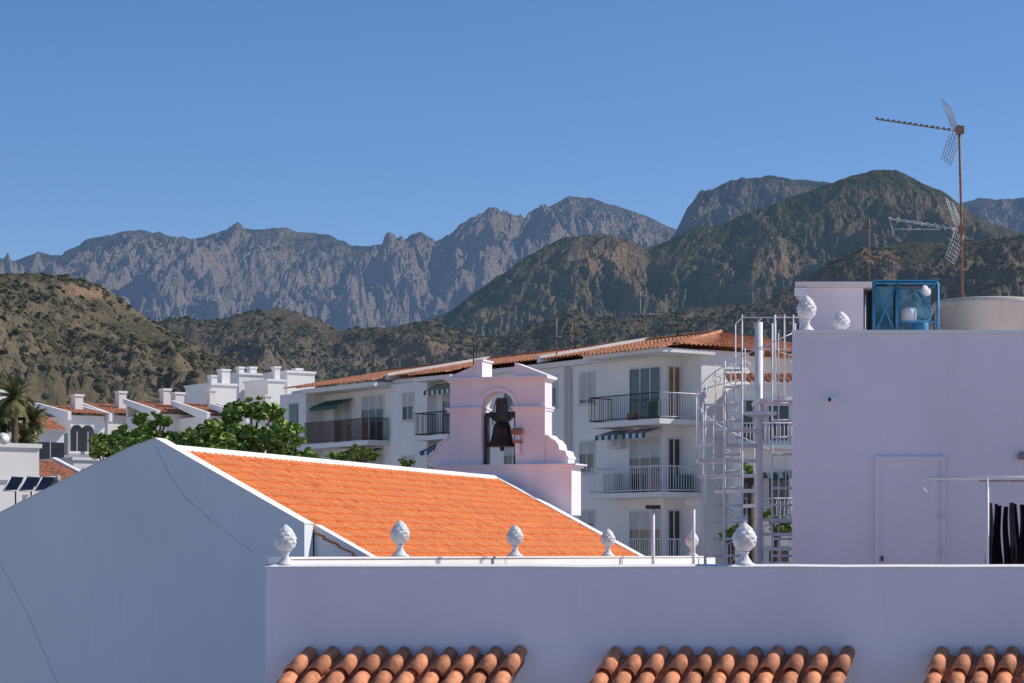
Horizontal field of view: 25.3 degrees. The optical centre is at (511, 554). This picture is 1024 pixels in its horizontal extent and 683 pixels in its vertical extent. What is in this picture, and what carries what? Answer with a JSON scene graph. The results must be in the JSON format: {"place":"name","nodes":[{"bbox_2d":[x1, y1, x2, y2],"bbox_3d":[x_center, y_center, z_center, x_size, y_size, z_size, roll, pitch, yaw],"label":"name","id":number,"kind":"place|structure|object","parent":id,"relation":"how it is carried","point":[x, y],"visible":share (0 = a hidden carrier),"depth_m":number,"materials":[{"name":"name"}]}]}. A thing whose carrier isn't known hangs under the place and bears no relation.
{"place":"outdoors","nodes":[
{"label":"outdoors","id":0,"kind":"place"},
{"bbox_2d":[0,390,8,402],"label":"white town house","id":1,"kind":"structure","parent":0,"point":[3,391],"depth_m":118.90,"materials":[{"name":"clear paint"}]},
{"bbox_2d":[0,443,41,499],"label":"white house","id":2,"kind":"structure","parent":0,"point":[19,459],"depth_m":81.01,"materials":[{"name":"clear paint"}]},
{"bbox_2d":[0,433,9,443],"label":"satellite dish","id":3,"kind":"object","parent":2,"relation":"on","point":[4,438],"visible":1,"depth_m":78.62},
{"bbox_2d":[3,474,60,503],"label":"solar water heater","id":4,"kind":"object","parent":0,"point":[30,483],"visible":0.81,"depth_m":72.30,"materials":[{"name":"glass"}]},
{"bbox_2d":[7,415,67,458],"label":"white house with pergola","id":5,"kind":"structure","parent":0,"point":[52,442],"depth_m":120.47,"materials":[{"name":"paint"}]},
{"bbox_2d":[39,457,80,491],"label":"tile roofed house","id":6,"kind":"structure","parent":0,"point":[61,468],"depth_m":94.87,"materials":[{"name":"orange tile"}]},
{"bbox_2d":[39,457,104,469],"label":"white town house","id":7,"kind":"structure","parent":0,"point":[80,463],"depth_m":112.33,"materials":[{"name":"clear paint"}]},
{"bbox_2d":[34,394,112,457],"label":"arched white house","id":8,"kind":"structure","parent":0,"point":[78,425],"depth_m":126.61,"materials":[{"name":"paint"}]},
{"bbox_2d":[83,391,127,457],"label":"white row house","id":9,"kind":"structure","parent":0,"point":[117,409],"depth_m":137.66,"materials":[{"name":"paint"}]},
{"bbox_2d":[0,272,375,413],"bbox_3d":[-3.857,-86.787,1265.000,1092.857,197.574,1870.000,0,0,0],"label":"dry hill","id":10,"kind":"structure","parent":0,"point":[63,337],"depth_m":1203.49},
{"bbox_2d":[184,369,237,404],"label":"white town house","id":11,"kind":"structure","parent":0,"point":[223,386],"depth_m":147.07,"materials":[{"name":"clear paint"}]},
{"bbox_2d":[230,366,263,400],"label":"white town house","id":12,"kind":"structure","parent":0,"point":[239,376],"depth_m":152.38,"materials":[{"name":"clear paint"}]},
{"bbox_2d":[243,366,285,406],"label":"white town house","id":13,"kind":"structure","parent":0,"point":[274,386],"depth_m":148.66,"materials":[{"name":"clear paint"}]},
{"bbox_2d":[263,368,315,394],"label":"white town house","id":14,"kind":"structure","parent":0,"point":[295,376],"depth_m":150.55,"materials":[{"name":"white paint"}]},
{"bbox_2d":[0,438,643,682],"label":"church","id":15,"kind":"structure","parent":0,"point":[147,561],"depth_m":40.42,"materials":[{"name":"paint"}]},
{"bbox_2d":[426,359,586,515],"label":"bell gable","id":16,"kind":"structure","parent":15,"relation":"on","point":[545,467],"depth_m":56.86,"materials":[{"name":"white paint"}]},
{"bbox_2d":[0,196,1023,330],"bbox_3d":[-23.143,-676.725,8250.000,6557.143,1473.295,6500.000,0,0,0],"label":"distant mountain range","id":17,"kind":"structure","parent":0,"point":[391,280],"depth_m":8427.07,"materials":[{"name":"grey stone"}]},
{"bbox_2d":[0,0,1023,260],"label":"sky","id":18,"kind":"structure","parent":0,"point":[354,122],"materials":[{"name":"blue"}]},
{"bbox_2d":[157,234,1023,381],"bbox_3d":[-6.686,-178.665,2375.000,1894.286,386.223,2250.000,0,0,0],"label":"brown ridge","id":19,"kind":"structure","parent":0,"point":[285,339],"depth_m":2458.69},
{"bbox_2d":[399,169,1023,336],"bbox_3d":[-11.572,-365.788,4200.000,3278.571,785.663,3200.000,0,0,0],"label":"forested mountain","id":20,"kind":"structure","parent":0,"point":[763,254],"depth_m":4232.38,"materials":[{"name":"green plant"}]},
{"bbox_2d":[672,175,1020,237],"bbox_3d":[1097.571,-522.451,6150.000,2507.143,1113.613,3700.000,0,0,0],"label":"rocky mountain","id":21,"kind":"structure","parent":0,"point":[730,200],"depth_m":6400.49,"materials":[{"name":"grey stone"}]},
{"label":"ground","id":22,"kind":"structure","parent":0,"visible":0},
{"bbox_2d":[0,402,23,433],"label":"palm tree","id":23,"kind":"object","parent":22,"relation":"on","point":[5,424],"visible":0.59,"depth_m":111.81,"materials":[{"name":"green plant"}]},
{"bbox_2d":[0,475,25,511],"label":"white annex","id":24,"kind":"object","parent":22,"relation":"on","point":[7,499],"visible":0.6,"depth_m":74.40,"materials":[{"name":"white paint"}]},
{"bbox_2d":[0,372,42,442],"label":"palm tree","id":25,"kind":"object","parent":22,"relation":"on","point":[14,400],"visible":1,"depth_m":109.85,"materials":[{"name":"green plant"}]},
{"bbox_2d":[9,422,40,443],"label":"palm tree","id":26,"kind":"object","parent":22,"relation":"on","point":[26,436],"visible":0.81,"depth_m":110.79,"materials":[{"name":"green plant"}]},
{"bbox_2d":[18,401,48,440],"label":"palm tree","id":27,"kind":"object","parent":22,"relation":"on","point":[35,417],"visible":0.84,"depth_m":111.81,"materials":[{"name":"green plant"}]},
{"bbox_2d":[82,436,135,469],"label":"fig tree","id":28,"kind":"object","parent":22,"relation":"on","point":[97,449],"visible":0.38,"depth_m":77.62,"materials":[{"name":"green plant"}]},
{"bbox_2d":[91,423,136,453],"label":"fig tree","id":29,"kind":"object","parent":22,"relation":"on","point":[114,437],"visible":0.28,"depth_m":80.04,"materials":[{"name":"green plant"}]},
{"bbox_2d":[112,423,171,451],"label":"fig tree","id":30,"kind":"object","parent":22,"relation":"on","point":[140,433],"visible":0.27,"depth_m":78.88,"materials":[{"name":"green plant"}]},
{"bbox_2d":[131,411,176,439],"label":"fig tree","id":31,"kind":"object","parent":22,"relation":"on","point":[139,418],"visible":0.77,"depth_m":81.74,"materials":[{"name":"green plant"}]},
{"bbox_2d":[123,388,194,443],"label":"white row house","id":32,"kind":"structure","parent":22,"relation":"on","point":[164,406],"depth_m":134.34,"materials":[{"name":"paint"}]},
{"bbox_2d":[171,389,223,431],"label":"white row house","id":33,"kind":"structure","parent":22,"relation":"on","point":[201,413],"depth_m":131.96,"materials":[{"name":"paint"}]},
{"bbox_2d":[183,429,221,448],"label":"fig tree","id":34,"kind":"object","parent":22,"relation":"on","point":[192,434],"visible":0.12,"depth_m":78.02,"materials":[{"name":"green plant"}]},
{"bbox_2d":[170,420,237,450],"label":"fig tree","id":35,"kind":"object","parent":22,"relation":"on","point":[210,435],"visible":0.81,"depth_m":78.38,"materials":[{"name":"green plant"}]},
{"bbox_2d":[195,418,266,452],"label":"fig tree","id":36,"kind":"object","parent":22,"relation":"on","point":[234,428],"visible":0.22,"depth_m":79.42,"materials":[{"name":"green plant"}]},
{"bbox_2d":[208,394,274,452],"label":"white row house","id":37,"kind":"structure","parent":22,"relation":"on","point":[219,408],"depth_m":129.83,"materials":[{"name":"paint"}]},
{"bbox_2d":[220,395,294,430],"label":"fig tree","id":38,"kind":"object","parent":22,"relation":"on","point":[236,411],"visible":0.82,"depth_m":80.21,"materials":[{"name":"green plant"}]},
{"bbox_2d":[235,421,298,453],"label":"fig tree","id":39,"kind":"object","parent":22,"relation":"on","point":[244,444],"visible":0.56,"depth_m":78.98,"materials":[{"name":"green plant"}]},
{"bbox_2d":[266,422,320,458],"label":"fig tree","id":40,"kind":"object","parent":22,"relation":"on","point":[294,430],"visible":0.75,"depth_m":77.71,"materials":[{"name":"green plant"}]},
{"bbox_2d":[325,451,349,460],"bbox_3d":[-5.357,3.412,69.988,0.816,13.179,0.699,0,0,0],"label":"garden bush","id":41,"kind":"object","parent":22,"relation":"on","point":[341,456],"visible":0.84,"depth_m":69.81,"materials":[{"name":"green plant"}]},
{"bbox_2d":[349,443,380,462],"bbox_3d":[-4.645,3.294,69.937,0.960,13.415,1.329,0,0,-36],"label":"garden bush","id":42,"kind":"object","parent":22,"relation":"on","point":[358,454],"visible":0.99,"depth_m":69.76,"materials":[{"name":"green plant"}]},
{"bbox_2d":[397,458,416,466],"bbox_3d":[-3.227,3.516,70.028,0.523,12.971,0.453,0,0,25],"label":"garden bush","id":43,"kind":"object","parent":22,"relation":"on","point":[403,462],"visible":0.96,"depth_m":69.97,"materials":[{"name":"green plant"}]},
{"bbox_2d":[280,329,791,563],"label":"apartment block","id":44,"kind":"structure","parent":22,"relation":"on","point":[624,421],"depth_m":91.41,"materials":[{"name":"white paint"}]},
{"bbox_2d":[462,323,483,363],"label":"tv antenna","id":45,"kind":"object","parent":44,"relation":"on","point":[473,327],"visible":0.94,"depth_m":99.97,"materials":[{"name":"metal"}]},
{"bbox_2d":[289,365,691,555],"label":"windows and awnings","id":46,"kind":"structure","parent":44,"relation":"in","point":[644,451],"depth_m":90.04,"materials":[{"name":"grey glass"}]},
{"bbox_2d":[550,318,561,355],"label":"tv antenna","id":47,"kind":"object","parent":44,"relation":"on","point":[556,321],"visible":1,"depth_m":93.98,"materials":[{"name":"grey metal"}]},
{"bbox_2d":[565,318,582,348],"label":"tv antenna","id":48,"kind":"object","parent":44,"relation":"on","point":[574,321],"visible":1,"depth_m":95.98,"materials":[{"name":"metal"}]},
{"bbox_2d":[615,291,661,335],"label":"tv antenna","id":49,"kind":"object","parent":44,"relation":"on","point":[640,313],"visible":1,"depth_m":91.99,"materials":[{"name":"grey metal"}]},
{"bbox_2d":[667,314,686,335],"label":"tv antenna","id":50,"kind":"object","parent":44,"relation":"on","point":[677,316],"visible":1,"depth_m":91.99,"materials":[{"name":"metal"}]},
{"bbox_2d":[265,556,1023,682],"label":"foreground white house","id":51,"kind":"structure","parent":22,"relation":"on","point":[568,619],"depth_m":26.00,"materials":[{"name":"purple paint"}]},
{"bbox_2d":[274,524,296,565],"bbox_3d":[-2.593,-0.111,26.150,0.258,0.480,0.258,0,0,22],"label":"pinecone finial","id":52,"kind":"object","parent":51,"relation":"on","point":[285,538],"visible":1,"depth_m":26.07,"materials":[{"name":"paint"}]},
{"bbox_2d":[390,520,409,556],"bbox_3d":[-1.469,-0.215,29.992,0.258,0.480,0.258,0,0,22],"label":"pinecone finial","id":53,"kind":"object","parent":51,"relation":"on","point":[400,533],"visible":1,"depth_m":29.92,"materials":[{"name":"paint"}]},
{"bbox_2d":[276,645,526,682],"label":"tiled canopy","id":54,"kind":"object","parent":51,"relation":"attached to","point":[402,664],"visible":1,"depth_m":25.59,"materials":[{"name":"tile"}]},
{"bbox_2d":[506,525,523,555],"bbox_3d":[0.045,-0.215,34.593,0.258,0.480,0.258,0,0,-22],"label":"pinecone finial","id":55,"kind":"object","parent":51,"relation":"on","point":[514,535],"visible":0.99,"depth_m":34.52,"materials":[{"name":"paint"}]},
{"bbox_2d":[600,529,614,555],"bbox_3d":[1.657,-0.215,39.492,0.258,0.480,0.258,0,0,-22],"label":"pinecone finial","id":56,"kind":"object","parent":51,"relation":"on","point":[607,537],"visible":0.99,"depth_m":39.42,"materials":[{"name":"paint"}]},
{"bbox_2d":[645,505,660,563],"bbox_3d":[2.469,0.066,40.000,0.260,1.869,0.100,0,0,0],"label":"terrace lamp post","id":57,"kind":"object","parent":51,"relation":"on","point":[652,507],"visible":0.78,"depth_m":39.98,"materials":[{"name":"white metal"}]},
{"bbox_2d":[685,531,698,555],"bbox_3d":[3.565,-0.227,45.292,0.271,0.504,0.271,0,0,22],"label":"pinecone finial","id":58,"kind":"object","parent":51,"relation":"on","point":[688,539],"visible":0.75,"depth_m":45.22,"materials":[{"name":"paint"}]},
{"bbox_2d":[686,500,700,563],"bbox_3d":[3.177,0.020,40.000,0.260,1.960,0.100,0,0,0],"label":"terrace lamp post","id":59,"kind":"object","parent":51,"relation":"on","point":[693,502],"visible":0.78,"depth_m":39.97,"materials":[{"name":"white metal"}]},
{"bbox_2d":[589,645,854,682],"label":"tiled canopy","id":60,"kind":"object","parent":51,"relation":"attached to","point":[708,664],"visible":1,"depth_m":25.59,"materials":[{"name":"tile"}]},
{"bbox_2d":[732,522,756,565],"bbox_3d":[2.660,-0.121,26.150,0.282,0.499,0.282,0,0,22],"label":"pinecone finial","id":61,"kind":"object","parent":51,"relation":"on","point":[744,538],"visible":1,"depth_m":26.07,"materials":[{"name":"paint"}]},
{"bbox_2d":[696,315,798,563],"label":"white metal staircase","id":62,"kind":"structure","parent":51,"relation":"on","point":[759,413],"depth_m":33.49,"materials":[{"name":"metal"}]},
{"bbox_2d":[792,330,1023,564],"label":"walls","id":63,"kind":"structure","parent":51,"relation":"on","point":[955,398],"depth_m":29.00,"materials":[{"name":"white paint"}]},
{"bbox_2d":[796,295,815,329],"bbox_3d":[3.769,-3.086,29.250,0.253,0.470,0.253,0,0,-23],"label":"pinecone finial","id":64,"kind":"object","parent":63,"relation":"on","point":[806,309],"visible":0.98,"depth_m":29.18,"materials":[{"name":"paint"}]},
{"bbox_2d":[794,282,871,329],"bbox_3d":[4.490,-3.197,31.701,1.106,0.992,1.776,0,0,8],"label":"rooftop stair hut","id":65,"kind":"object","parent":63,"relation":"on","point":[831,300],"visible":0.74,"depth_m":31.00,"materials":[{"name":"white paint"}]},
{"bbox_2d":[853,218,881,281],"bbox_3d":[6.237,-5.229,40.000,0.480,1.314,0.401,0,0,0],"label":"tv antenna","id":66,"kind":"object","parent":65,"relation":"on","point":[869,256],"visible":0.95,"depth_m":39.99,"materials":[{"name":"metal"}]},
{"bbox_2d":[828,396,837,401],"bbox_3d":[4.062,-1.972,28.932,0.127,0.082,0.166,0,0,0],"label":"wall security light","id":67,"kind":"object","parent":63,"relation":"attached to","point":[832,398],"visible":1,"depth_m":28.86,"materials":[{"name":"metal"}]},
{"bbox_2d":[832,311,849,329],"bbox_3d":[4.406,-3.072,30.600,0.242,0.374,0.242,0,0,23],"label":"pinecone finial","id":68,"kind":"object","parent":63,"relation":"on","point":[840,320],"visible":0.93,"depth_m":30.52,"materials":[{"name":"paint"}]},
{"bbox_2d":[866,280,938,329],"bbox_3d":[5.341,-3.263,31.410,0.912,0.924,1.059,0,0,0],"label":"blue water tank cage","id":69,"kind":"object","parent":63,"relation":"on","point":[898,304],"visible":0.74,"depth_m":31.12,"materials":[{"name":"paint"}]},
{"bbox_2d":[874,457,944,563],"bbox_3d":[5.043,-0.127,28.966,0.890,2.233,0.062,0,0,0],"label":"door","id":70,"kind":"structure","parent":63,"relation":"attached to","point":[909,519],"depth_m":28.98,"materials":[{"name":"white paint"}]},
{"bbox_2d":[932,296,1023,329],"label":"round water tank","id":71,"kind":"object","parent":63,"relation":"on","point":[988,313],"visible":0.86,"depth_m":31.73,"materials":[{"name":"white plastic"}]},
{"bbox_2d":[875,98,965,297],"bbox_3d":[5.807,-4.811,32.473,1.288,3.308,0.236,0,0,0],"label":"tv antenna","id":72,"kind":"object","parent":71,"relation":"attached to","point":[960,228],"visible":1,"depth_m":32.46,"materials":[{"name":"metal"}]},
{"bbox_2d":[1018,452,1023,458],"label":"wall lamp","id":73,"kind":"object","parent":63,"relation":"attached to","point":[1020,455],"visible":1,"depth_m":28.90,"materials":[{"name":"metal"}]},
{"bbox_2d":[923,645,1023,682],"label":"tiled canopy","id":74,"kind":"object","parent":51,"relation":"attached to","point":[990,664],"visible":1,"depth_m":25.60,"materials":[{"name":"tile"}]},
{"bbox_2d":[923,476,1023,563],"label":"pergola rail","id":75,"kind":"object","parent":51,"relation":"on","point":[987,479],"visible":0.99,"depth_m":26.98,"materials":[{"name":"white metal"}]},
{"bbox_2d":[985,499,1023,563],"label":"hanging laundry","id":76,"kind":"object","parent":75,"relation":"hanging from","point":[1014,551],"visible":0.79,"depth_m":27.12,"materials":[{"name":"black fabric"}]},
{"bbox_2d":[718,523,738,563],"bbox_3d":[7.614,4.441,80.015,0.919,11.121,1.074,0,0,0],"label":"potted plant","id":77,"kind":"object","parent":22,"relation":"on","point":[731,530],"visible":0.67,"depth_m":79.89,"materials":[{"name":"green plant"}]},
{"bbox_2d":[739,463,764,563],"bbox_3d":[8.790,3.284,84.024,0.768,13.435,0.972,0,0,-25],"label":"potted plant","id":78,"kind":"object","parent":22,"relation":"on","point":[748,469],"visible":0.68,"depth_m":83.90,"materials":[{"name":"plant"}]},
{"bbox_2d":[723,373,791,563],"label":"white house with awnings","id":79,"kind":"structure","parent":22,"relation":"on","point":[782,429],"depth_m":86.00,"materials":[{"name":"paint"}]},
{"bbox_2d":[731,399,791,561],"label":"windows and balconies","id":80,"kind":"structure","parent":79,"relation":"in","point":[783,412],"depth_m":85.98,"materials":[{"name":"grey glass"}]},
{"bbox_2d":[763,508,791,561],"bbox_3d":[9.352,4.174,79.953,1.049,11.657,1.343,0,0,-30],"label":"potted plant","id":81,"kind":"object","parent":22,"relation":"on","point":[787,528],"visible":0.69,"depth_m":79.91,"materials":[{"name":"green plant"}]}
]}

